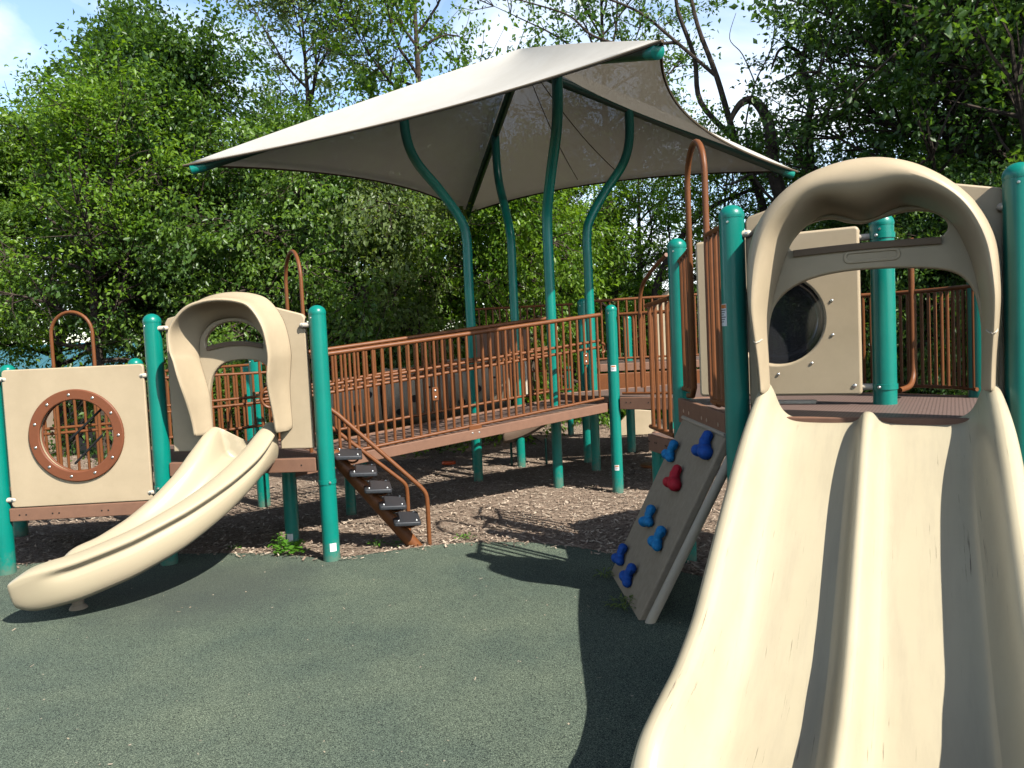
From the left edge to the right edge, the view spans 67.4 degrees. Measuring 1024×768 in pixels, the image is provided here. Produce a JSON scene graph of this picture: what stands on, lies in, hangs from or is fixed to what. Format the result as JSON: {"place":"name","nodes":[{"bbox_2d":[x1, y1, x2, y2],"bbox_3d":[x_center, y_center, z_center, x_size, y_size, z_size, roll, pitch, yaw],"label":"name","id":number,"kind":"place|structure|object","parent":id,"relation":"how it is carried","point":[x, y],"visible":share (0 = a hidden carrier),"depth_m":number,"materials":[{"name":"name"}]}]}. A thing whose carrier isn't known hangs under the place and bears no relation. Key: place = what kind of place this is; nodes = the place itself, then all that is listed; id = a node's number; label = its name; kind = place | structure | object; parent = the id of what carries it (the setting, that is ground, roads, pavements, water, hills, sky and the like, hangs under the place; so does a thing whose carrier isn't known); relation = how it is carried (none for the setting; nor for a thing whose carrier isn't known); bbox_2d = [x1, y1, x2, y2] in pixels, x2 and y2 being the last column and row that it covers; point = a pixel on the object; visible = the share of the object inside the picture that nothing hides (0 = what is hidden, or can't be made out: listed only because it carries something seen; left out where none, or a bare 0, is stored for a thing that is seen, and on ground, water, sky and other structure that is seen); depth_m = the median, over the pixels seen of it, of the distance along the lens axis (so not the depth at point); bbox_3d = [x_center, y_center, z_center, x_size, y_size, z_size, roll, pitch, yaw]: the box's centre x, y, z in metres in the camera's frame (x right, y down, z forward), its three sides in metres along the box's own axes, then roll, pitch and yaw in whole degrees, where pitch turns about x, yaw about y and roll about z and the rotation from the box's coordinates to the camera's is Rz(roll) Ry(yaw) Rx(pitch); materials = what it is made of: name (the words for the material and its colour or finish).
{"place":"outdoors","nodes":[
{"label":"outdoors","id":0,"kind":"place"},
{"bbox_2d":[0,542,702,767],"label":"rubber ground","id":1,"kind":"structure","parent":0,"point":[279,690],"depth_m":3.87,"materials":[{"name":"green rubber"}]},
{"bbox_2d":[0,372,16,575],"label":"playset post","id":2,"kind":"object","parent":1,"relation":"on","point":[8,565],"visible":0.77,"depth_m":5.81,"materials":[{"name":"teal metal"}]},
{"bbox_2d":[0,364,154,507],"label":"window panel","id":3,"kind":"structure","parent":2,"relation":"attached to","point":[122,471],"depth_m":5.82,"materials":[{"name":"beige plastic"}]},
{"bbox_2d":[9,484,154,521],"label":"deck","id":4,"kind":"structure","parent":2,"relation":"attached to","point":[73,511],"depth_m":5.84,"materials":[{"name":"brown"}]},
{"bbox_2d":[49,310,103,464],"bbox_3d":[-4.030,0.103,7.106,0.411,1.566,0.031,-3,3,0],"label":"hoop","id":5,"kind":"object","parent":4,"relation":"on","point":[61,314],"visible":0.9,"depth_m":7.08,"materials":[{"name":"orange metal"}]},
{"bbox_2d":[44,400,112,470],"bbox_3d":[-4.083,0.450,7.375,1.011,0.797,0.030,-3,3,-8],"label":"deck railing","id":6,"kind":"object","parent":4,"relation":"on","point":[76,426],"visible":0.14,"depth_m":7.36,"materials":[{"name":"orange metal"}]},
{"bbox_2d":[7,422,278,610],"bbox_3d":[-2.367,0.881,5.200,1.834,1.059,0.820,-6,4,-43],"label":"curved slide","id":7,"kind":"object","parent":1,"relation":"on","point":[215,477],"visible":0.99,"depth_m":4.95,"materials":[{"name":"plastic"}]},
{"bbox_2d":[142,314,177,565],"bbox_3d":[-2.687,0.438,5.869,0.137,1.945,0.146,-3,3,0],"label":"playset post","id":8,"kind":"object","parent":1,"relation":"on","point":[157,396],"visible":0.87,"depth_m":5.81,"materials":[{"name":"teal metal"}]},
{"bbox_2d":[151,441,317,475],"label":"deck","id":9,"kind":"structure","parent":8,"relation":"attached to","point":[296,460],"depth_m":5.84,"materials":[{"name":"brown"}]},
{"bbox_2d":[165,371,270,438],"bbox_3d":[-2.719,0.182,7.389,1.144,0.602,0.030,-4,3,-23],"label":"deck railing","id":10,"kind":"object","parent":9,"relation":"on","point":[229,405],"visible":0.43,"depth_m":7.40,"materials":[{"name":"orange metal"}]},
{"bbox_2d":[284,249,312,452],"bbox_3d":[-1.755,-0.276,6.280,0.031,1.636,0.515,-4,4,-30],"label":"hoop","id":11,"kind":"object","parent":9,"relation":"on","point":[293,252],"visible":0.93,"depth_m":6.11,"materials":[{"name":"orange metal"}]},
{"bbox_2d":[308,305,339,561],"bbox_3d":[-1.409,0.383,5.766,0.137,1.945,0.139,-3,3,0],"label":"playset post","id":12,"kind":"object","parent":1,"relation":"on","point":[327,481],"visible":0.97,"depth_m":5.72,"materials":[{"name":"teal metal"}]},
{"bbox_2d":[157,292,315,451],"bbox_3d":[-2.082,-0.085,5.688,1.240,1.200,0.340,-2,3,5],"label":"slide hood","id":13,"kind":"object","parent":12,"relation":"attached to","point":[196,362],"visible":0.98,"depth_m":5.74,"materials":[{"name":"beige plastic"}]},
{"bbox_2d":[604,593,635,610],"bbox_3d":[0.665,1.274,4.505,0.287,0.078,0.263,-3,3,0],"label":"grass tuft","id":14,"kind":"object","parent":1,"relation":"on","point":[623,603],"visible":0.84,"depth_m":4.50,"materials":[{"name":"green plant"}]},
{"bbox_2d":[718,205,749,483],"bbox_3d":[1.191,0.197,4.050,0.132,2.258,0.132,-3,3,0],"label":"playset post","id":15,"kind":"object","parent":1,"relation":"on","point":[734,316],"visible":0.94,"depth_m":3.97,"materials":[{"name":"teal metal"}]},
{"bbox_2d":[704,225,724,406],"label":"side railing","id":16,"kind":"object","parent":15,"relation":"attached to","point":[714,271],"visible":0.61,"depth_m":4.35,"materials":[{"name":"orange metal"}]},
{"bbox_2d":[742,157,1004,407],"bbox_3d":[1.673,-0.471,3.627,1.290,1.210,0.332,-1,4,28],"label":"slide hood","id":17,"kind":"object","parent":15,"relation":"attached to","point":[967,246],"visible":1,"depth_m":3.57,"materials":[{"name":"beige plastic"}]},
{"bbox_2d":[630,384,1023,767],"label":"double slide","id":18,"kind":"object","parent":1,"relation":"on","point":[860,602],"visible":0.95,"depth_m":2.81,"materials":[{"name":"plastic"}]},
{"bbox_2d":[869,216,897,404],"bbox_3d":[2.129,0.150,4.380,0.137,2.227,0.137,-3,3,0],"label":"playset post","id":19,"kind":"object","parent":1,"relation":"on","point":[883,336],"visible":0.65,"depth_m":4.30,"materials":[{"name":"teal metal"}]},
{"bbox_2d":[695,226,872,395],"bbox_3d":[1.667,-0.418,4.683,1.005,0.960,0.301,-1,4,28],"label":"bubble panel","id":20,"kind":"object","parent":19,"relation":"attached to","point":[815,339],"visible":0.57,"depth_m":4.49,"materials":[{"name":"beige plastic"}]},
{"bbox_2d":[688,392,977,424],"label":"slide deck","id":21,"kind":"structure","parent":19,"relation":"attached to","point":[924,409],"depth_m":4.15,"materials":[{"name":"brown metal"}]},
{"bbox_2d":[678,398,725,432],"bbox_3d":[1.163,0.209,4.711,0.037,0.165,1.140,-3,3,0],"label":"edge plate","id":22,"kind":"object","parent":21,"relation":"attached to","point":[714,418],"visible":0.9,"depth_m":4.61,"materials":[{"name":"brown metal"}]},
{"bbox_2d":[684,139,721,407],"bbox_3d":[1.149,-0.686,4.728,0.038,1.608,0.752,-3,3,0],"label":"hoop","id":23,"kind":"object","parent":21,"relation":"on","point":[694,143],"visible":0.95,"depth_m":4.84,"materials":[{"name":"orange metal"}]},
{"bbox_2d":[778,400,816,403],"bbox_3d":[1.536,0.111,4.685,0.600,0.022,0.050,-1,3,26],"label":"bumper strip","id":24,"kind":"object","parent":21,"relation":"on","point":[797,401],"visible":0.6,"depth_m":4.58,"materials":[{"name":"plastic"}]},
{"bbox_2d":[897,238,915,392],"bbox_3d":[2.388,-0.419,4.645,0.220,0.932,0.047,-5,4,-41],"label":"hand pole","id":25,"kind":"object","parent":21,"relation":"on","point":[912,339],"visible":0.92,"depth_m":4.70,"materials":[{"name":"orange metal"}]},
{"bbox_2d":[1001,162,1023,464],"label":"playset post","id":26,"kind":"object","parent":1,"relation":"on","point":[1012,178],"visible":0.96,"depth_m":3.36,"materials":[{"name":"teal metal"}]},
{"bbox_2d":[14,419,726,575],"bbox_3d":[0.700,1.262,5.620,29.344,0.001,18.571,-3,3,0],"label":"mulch bed","id":27,"kind":"object","parent":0,"point":[437,483],"visible":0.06,"depth_m":7.62,"materials":[{"name":"brown wood"}]},
{"bbox_2d":[0,365,28,536],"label":"playset post","id":28,"kind":"object","parent":27,"relation":"on","point":[21,528],"visible":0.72,"depth_m":7.16,"materials":[{"name":"teal metal"}]},
{"bbox_2d":[242,363,252,440],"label":"playset post","id":29,"kind":"object","parent":27,"relation":"on","point":[250,430],"visible":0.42,"depth_m":9.56,"materials":[{"name":"teal metal"}]},
{"bbox_2d":[248,359,270,507],"bbox_3d":[-2.640,0.481,8.031,0.132,1.620,0.132,-3,3,0],"label":"playset post","id":30,"kind":"object","parent":27,"relation":"on","point":[263,491],"visible":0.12,"depth_m":8.00,"materials":[{"name":"teal metal"}]},
{"bbox_2d":[281,472,299,549],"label":"playset post","id":31,"kind":"object","parent":27,"relation":"on","point":[290,506],"visible":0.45,"depth_m":6.21,"materials":[{"name":"teal metal"}]},
{"bbox_2d":[273,539,309,554],"bbox_3d":[-1.738,1.292,6.096,0.312,0.108,0.313,-3,3,0],"label":"weed","id":32,"kind":"object","parent":27,"relation":"on","point":[297,543],"visible":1,"depth_m":6.07,"materials":[{"name":"green plant"}]},
{"bbox_2d":[344,477,356,514],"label":"playset post","id":33,"kind":"object","parent":27,"relation":"on","point":[350,498],"visible":0.5,"depth_m":7.42,"materials":[{"name":"teal metal"}]},
{"bbox_2d":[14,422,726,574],"bbox_3d":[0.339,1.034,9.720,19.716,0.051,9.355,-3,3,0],"label":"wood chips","id":34,"kind":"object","parent":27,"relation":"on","point":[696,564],"visible":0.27,"depth_m":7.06,"materials":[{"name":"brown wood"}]},
{"bbox_2d":[333,426,410,530],"bbox_3d":[-1.226,0.820,6.611,0.666,1.004,0.048,-3,3,-10],"label":"ladder handrail","id":35,"kind":"object","parent":27,"relation":"on","point":[381,465],"visible":0.68,"depth_m":6.61,"materials":[{"name":"orange metal"}]},
{"bbox_2d":[334,448,422,546],"bbox_3d":[-1.083,0.939,6.099,0.714,0.893,0.362,-3,3,-11],"label":"step ladder","id":36,"kind":"object","parent":27,"relation":"on","point":[387,509],"visible":0.98,"depth_m":6.06,"materials":[{"name":"black metal"}]},
{"bbox_2d":[331,407,431,544],"bbox_3d":[-1.060,0.739,6.117,0.782,1.204,0.038,-3,3,-8],"label":"ladder handrail","id":37,"kind":"object","parent":36,"relation":"attached to","point":[387,458],"visible":0.89,"depth_m":6.12,"materials":[{"name":"orange metal"}]},
{"bbox_2d":[182,39,797,487],"bbox_3d":[0.114,-1.358,9.038,5.367,5.020,5.394,-1,4,30],"label":"shade canopy","id":38,"kind":"object","parent":27,"relation":"on","point":[502,131],"visible":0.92,"depth_m":9.17,"materials":[{"name":"fabric"}]},
{"bbox_2d":[475,303,574,371],"bbox_3d":[0.194,-0.669,11.481,1.464,1.002,0.036,-2,3,8],"label":"deck railing","id":39,"kind":"object","parent":27,"relation":"on","point":[526,307],"visible":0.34,"depth_m":11.46,"materials":[{"name":"orange metal"}]},
{"bbox_2d":[503,425,547,465],"bbox_3d":[0.255,0.664,9.951,0.742,0.776,0.469,-3,3,0],"label":"dark chute","id":40,"kind":"object","parent":27,"relation":"on","point":[511,437],"visible":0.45,"depth_m":9.74,"materials":[{"name":"brown"}]},
{"bbox_2d":[566,366,573,434],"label":"playset post","id":41,"kind":"object","parent":27,"relation":"on","point":[570,428],"visible":0.42,"depth_m":12.83,"materials":[{"name":"teal metal"}]},
{"bbox_2d":[577,298,591,462],"bbox_3d":[0.949,-0.041,9.915,0.132,2.120,0.132,-3,3,0],"label":"playset post","id":42,"kind":"object","parent":27,"relation":"on","point":[585,419],"visible":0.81,"depth_m":9.88,"materials":[{"name":"teal metal"}]},
{"bbox_2d":[535,347,570,390],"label":"deck railing","id":43,"kind":"object","parent":42,"relation":"attached to","point":[568,388],"visible":0.33,"depth_m":10.06,"materials":[{"name":"orange metal"}]},
{"bbox_2d":[605,305,623,493],"bbox_3d":[1.051,0.157,7.873,0.121,1.936,0.121,-3,3,0],"label":"playset post","id":44,"kind":"object","parent":27,"relation":"on","point":[614,397],"visible":0.98,"depth_m":7.83,"materials":[{"name":"teal metal"}]},
{"bbox_2d":[295,399,607,476],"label":"ramp","id":45,"kind":"structure","parent":44,"relation":"attached to","point":[527,422],"depth_m":7.42,"materials":[{"name":"brown metal"}]},
{"bbox_2d":[148,363,280,444],"bbox_3d":[-3.341,0.266,8.618,1.901,0.980,0.032,-3,3,0],"label":"deck railing","id":46,"kind":"object","parent":45,"relation":"attached to","point":[234,391],"visible":0.09,"depth_m":8.60,"materials":[{"name":"orange metal"}]},
{"bbox_2d":[254,317,548,440],"bbox_3d":[-0.958,-0.099,7.935,3.284,1.128,0.072,-4,4,-29],"label":"ramp railing","id":47,"kind":"object","parent":45,"relation":"on","point":[376,342],"visible":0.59,"depth_m":7.97,"materials":[{"name":"orange metal"}]},
{"bbox_2d":[310,313,603,449],"bbox_3d":[-0.372,-0.043,7.119,2.974,1.168,0.072,-4,4,-29],"label":"ramp railing","id":48,"kind":"object","parent":45,"relation":"on","point":[426,376],"visible":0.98,"depth_m":7.08,"materials":[{"name":"orange metal"}]},
{"bbox_2d":[560,383,709,409],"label":"deck","id":49,"kind":"structure","parent":44,"relation":"attached to","point":[635,402],"depth_m":7.93,"materials":[{"name":"brown"}]},
{"bbox_2d":[619,309,672,394],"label":"deck railing","id":50,"kind":"object","parent":49,"relation":"on","point":[624,314],"visible":0.55,"depth_m":7.70,"materials":[{"name":"orange metal"}]},
{"bbox_2d":[597,369,699,389],"bbox_3d":[1.831,-0.031,9.517,1.600,0.260,0.040,-3,3,0],"label":"riser board","id":51,"kind":"object","parent":49,"relation":"attached to","point":[604,380],"visible":0.06,"depth_m":9.49,"materials":[{"name":"orange metal"}]},
{"bbox_2d":[622,316,635,452],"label":"playset post","id":52,"kind":"object","parent":27,"relation":"on","point":[631,431],"visible":0.4,"depth_m":10.60,"materials":[{"name":"teal metal"}]},
{"bbox_2d":[621,410,653,435],"bbox_3d":[1.961,0.611,12.356,0.620,0.420,0.050,-3,3,0],"label":"panel","id":53,"kind":"object","parent":27,"relation":"on","point":[642,420],"visible":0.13,"depth_m":12.33,"materials":[{"name":"beige plastic"}]},
{"bbox_2d":[651,451,663,481],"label":"playset post","id":54,"kind":"object","parent":27,"relation":"on","point":[657,460],"depth_m":5.97,"materials":[{"name":"teal metal"}]},
{"bbox_2d":[648,429,725,455],"bbox_3d":[1.478,0.430,5.879,0.915,0.124,0.893,-4,3,-21],"label":"landing","id":55,"kind":"object","parent":54,"relation":"on","point":[658,442],"visible":0.23,"depth_m":5.76,"materials":[{"name":"brown"}]},
{"bbox_2d":[644,296,673,437],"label":"landing railing","id":56,"kind":"object","parent":55,"relation":"on","point":[648,306],"visible":0.91,"depth_m":5.64,"materials":[{"name":"orange metal"}]},
{"bbox_2d":[611,416,726,623],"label":"climbing wall","id":57,"kind":"structure","parent":27,"relation":"on","point":[649,557],"depth_m":4.42,"materials":[{"name":"beige plastic"}]},
{"bbox_2d":[665,369,673,429],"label":"playset post","id":58,"kind":"object","parent":27,"relation":"on","point":[667,416],"depth_m":11.21,"materials":[{"name":"teal metal"}]},
{"bbox_2d":[600,356,698,371],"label":"deck","id":59,"kind":"structure","parent":58,"relation":"on","point":[604,367],"depth_m":9.53,"materials":[{"name":"brown metal"}]},
{"bbox_2d":[594,293,698,359],"bbox_3d":[1.757,-0.736,9.879,1.524,0.802,0.036,-2,3,4],"label":"deck railing","id":60,"kind":"object","parent":59,"relation":"on","point":[634,299],"visible":0.48,"depth_m":9.88,"materials":[{"name":"orange metal"}]},
{"bbox_2d":[657,290,670,358],"bbox_3d":[2.265,-0.803,10.728,0.500,1.028,0.080,-3,3,0],"label":"arched panel","id":61,"kind":"object","parent":59,"relation":"on","point":[666,293],"visible":0.13,"depth_m":10.69,"materials":[{"name":"beige plastic"}]},
{"bbox_2d":[667,238,696,562],"bbox_3d":[1.187,0.123,5.357,0.132,2.263,0.132,-3,3,0],"label":"playset post","id":62,"kind":"object","parent":27,"relation":"on","point":[676,248],"visible":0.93,"depth_m":5.29,"materials":[{"name":"teal metal"}]},
{"bbox_2d":[638,253,667,387],"bbox_3d":[1.064,-0.454,5.745,0.042,0.984,0.536,-3,3,-14],"label":"handrail","id":63,"kind":"object","parent":62,"relation":"attached to","point":[655,266],"visible":1,"depth_m":5.97,"materials":[{"name":"orange metal"}]},
{"bbox_2d":[677,249,690,391],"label":"side railing","id":64,"kind":"object","parent":62,"relation":"attached to","point":[684,305],"visible":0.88,"depth_m":5.12,"materials":[{"name":"orange metal"}]},
{"bbox_2d":[718,0,1023,324],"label":"tree","id":65,"kind":"object","parent":27,"relation":"on","point":[818,41],"visible":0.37,"depth_m":12.75,"materials":[{"name":"green plant"}]},
{"bbox_2d":[729,0,1023,327],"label":"tree","id":66,"kind":"object","parent":27,"relation":"on","point":[954,23],"visible":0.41,"depth_m":11.23,"materials":[{"name":"green plant"}]},
{"bbox_2d":[966,281,980,397],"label":"playset post","id":67,"kind":"object","parent":27,"relation":"on","point":[973,394],"depth_m":4.47,"materials":[{"name":"teal metal"}]},
{"bbox_2d":[861,285,978,390],"bbox_3d":[2.506,-0.282,4.851,0.188,0.625,0.883,-5,4,-35],"label":"curved railing","id":68,"kind":"object","parent":67,"relation":"attached to","point":[941,290],"visible":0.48,"depth_m":4.74,"materials":[{"name":"orange metal"}]},
{"bbox_2d":[476,328,532,390],"bbox_3d":[-0.105,-0.355,10.248,0.750,0.910,0.050,-3,3,-8],"label":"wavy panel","id":69,"kind":"object","parent":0,"point":[492,343],"visible":0.12,"depth_m":10.21,"materials":[{"name":"plastic"}]},
{"bbox_2d":[55,349,956,455],"bbox_3d":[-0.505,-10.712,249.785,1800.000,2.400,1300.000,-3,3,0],"label":"ground","id":70,"kind":"structure","parent":0,"point":[82,451],"depth_m":15.08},
{"bbox_2d":[0,180,66,363],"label":"tree","id":71,"kind":"object","parent":70,"relation":"on","point":[28,346],"visible":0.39,"depth_m":14.19,"materials":[{"name":"green plant"}]},
{"bbox_2d":[0,100,73,369],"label":"tree","id":72,"kind":"object","parent":70,"relation":"on","point":[4,157],"visible":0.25,"depth_m":15.42,"materials":[{"name":"green plant"}]},
{"bbox_2d":[0,63,137,449],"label":"tree","id":73,"kind":"object","parent":70,"relation":"on","point":[9,131],"visible":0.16,"depth_m":15.75,"materials":[{"name":"green plant"}]},
{"bbox_2d":[0,27,252,459],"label":"tree","id":74,"kind":"object","parent":70,"relation":"on","point":[73,114],"visible":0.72,"depth_m":11.80,"materials":[{"name":"green plant"}]},
{"bbox_2d":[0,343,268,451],"bbox_3d":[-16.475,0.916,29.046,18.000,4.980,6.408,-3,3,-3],"label":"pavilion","id":75,"kind":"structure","parent":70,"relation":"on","point":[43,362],"depth_m":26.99,"materials":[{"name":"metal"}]},
{"bbox_2d":[69,404,112,450],"bbox_3d":[-14.616,1.500,26.654,1.400,1.700,0.037,-3,3,-3],"label":"window","id":76,"kind":"structure","parent":75,"relation":"in","point":[83,447],"depth_m":26.65,"materials":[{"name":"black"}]},
{"bbox_2d":[1,0,296,445],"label":"tree","id":77,"kind":"object","parent":70,"relation":"on","point":[105,34],"visible":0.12,"depth_m":13.69,"materials":[{"name":"green plant"}]},
{"bbox_2d":[0,152,309,464],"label":"tree","id":78,"kind":"object","parent":70,"relation":"on","point":[183,272],"visible":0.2,"depth_m":12.53,"materials":[{"name":"green plant"}]},
{"bbox_2d":[9,0,366,433],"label":"tree","id":79,"kind":"object","parent":70,"relation":"on","point":[197,64],"visible":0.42,"depth_m":13.19,"materials":[{"name":"green plant"}]},
{"bbox_2d":[79,93,490,458],"bbox_3d":[-3.447,-0.962,12.595,5.955,6.937,6.389,0,4,38],"label":"tree","id":80,"kind":"object","parent":70,"relation":"on","point":[317,292],"visible":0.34,"depth_m":12.11,"materials":[{"name":"green plant"}]},
{"bbox_2d":[202,88,377,345],"bbox_3d":[-4.761,-2.577,16.554,5.489,7.150,5.547,-2,3,20],"label":"tree","id":81,"kind":"object","parent":70,"relation":"on","point":[275,108],"visible":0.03,"depth_m":15.31,"materials":[{"name":"green plant"}]},
{"bbox_2d":[204,0,430,143],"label":"tree","id":82,"kind":"object","parent":70,"relation":"on","point":[284,17],"visible":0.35,"depth_m":19.04,"materials":[{"name":"green plant"}]},
{"bbox_2d":[203,100,567,453],"bbox_3d":[-1.869,-1.147,13.428,6.148,7.160,6.595,-6,4,-42],"label":"tree","id":83,"kind":"object","parent":70,"relation":"on","point":[381,215],"visible":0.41,"depth_m":12.13,"materials":[{"name":"green plant"}]},
{"bbox_2d":[289,0,594,362],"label":"tree","id":84,"kind":"object","parent":70,"relation":"on","point":[369,85],"visible":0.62,"depth_m":17.71,"materials":[{"name":"green plant"}]},
{"bbox_2d":[363,188,603,338],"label":"tree","id":85,"kind":"object","parent":70,"relation":"on","point":[442,263],"visible":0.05,"depth_m":15.68,"materials":[{"name":"green plant"}]},
{"bbox_2d":[18,200,950,424],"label":"woods","id":86,"kind":"object","parent":70,"relation":"on","point":[622,348],"depth_m":24.33,"materials":[{"name":"green plant"}]},
{"bbox_2d":[308,179,668,452],"bbox_3d":[-0.120,-1.255,14.303,6.084,7.086,6.526,-1,3,28],"label":"tree","id":87,"kind":"object","parent":70,"relation":"on","point":[528,237],"visible":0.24,"depth_m":13.02,"materials":[{"name":"green plant"}]},
{"bbox_2d":[482,179,694,378],"bbox_3d":[1.061,-2.810,17.241,5.502,6.853,4.999,-1,4,35],"label":"tree","id":88,"kind":"object","parent":70,"relation":"on","point":[577,193],"visible":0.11,"depth_m":16.78,"materials":[{"name":"green plant"}]},
{"bbox_2d":[451,0,730,372],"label":"tree","id":89,"kind":"object","parent":70,"relation":"on","point":[681,58],"visible":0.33,"depth_m":16.90,"materials":[{"name":"green plant"}]},
{"bbox_2d":[536,78,729,371],"bbox_3d":[3.316,-3.347,19.226,4.961,7.494,5.600,-2,3,15],"label":"tree","id":90,"kind":"object","parent":70,"relation":"on","point":[639,183],"visible":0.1,"depth_m":18.05,"materials":[{"name":"green plant"}]},
{"bbox_2d":[518,0,767,355],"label":"leaning tree","id":91,"kind":"object","parent":70,"relation":"on","point":[713,72],"visible":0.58,"depth_m":15.22,"materials":[{"name":"brown plant"}]},
{"bbox_2d":[398,361,904,426],"bbox_3d":[5.005,0.001,15.920,15.228,1.319,4.342,-3,3,0],"label":"understory","id":92,"kind":"object","parent":70,"relation":"on","point":[622,413],"depth_m":15.17,"materials":[{"name":"green plant"}]},
{"bbox_2d":[593,89,818,371],"bbox_3d":[3.848,-2.564,15.542,4.692,6.279,4.156,-2,3,20],"label":"tree","id":93,"kind":"object","parent":70,"relation":"on","point":[697,230],"visible":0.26,"depth_m":15.20,"materials":[{"name":"green plant"}]},
{"bbox_2d":[694,125,864,275],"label":"tree","id":94,"kind":"object","parent":70,"relation":"on","point":[793,179],"visible":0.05,"depth_m":16.73,"materials":[{"name":"green plant"}]},
{"bbox_2d":[809,166,966,392],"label":"tree","id":95,"kind":"object","parent":70,"relation":"on","point":[902,272],"depth_m":11.48,"materials":[{"name":"green plant"}]},
{"bbox_2d":[766,0,1019,274],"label":"tree","id":96,"kind":"object","parent":70,"relation":"on","point":[857,68],"visible":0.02,"depth_m":17.65,"materials":[{"name":"green plant"}]},
{"bbox_2d":[805,143,993,394],"bbox_3d":[6.377,-0.922,11.839,4.611,5.370,4.946,-3,3,-2],"label":"tree","id":97,"kind":"object","parent":70,"relation":"on","point":[909,224],"visible":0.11,"depth_m":10.99,"materials":[{"name":"green plant"}]},
{"bbox_2d":[819,146,1023,394],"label":"tree","id":98,"kind":"object","parent":70,"relation":"on","point":[988,183],"visible":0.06,"depth_m":10.66,"materials":[{"name":"green plant"}]},
{"bbox_2d":[0,0,1011,344],"label":"sky","id":99,"kind":"structure","parent":0,"point":[25,25],"materials":[{"name":"white"}]},
{"bbox_2d":[723,0,837,231],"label":"bare tree","id":100,"kind":"object","parent":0,"point":[777,186],"visible":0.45,"depth_m":13.75,"materials":[{"name":"brown plant"}]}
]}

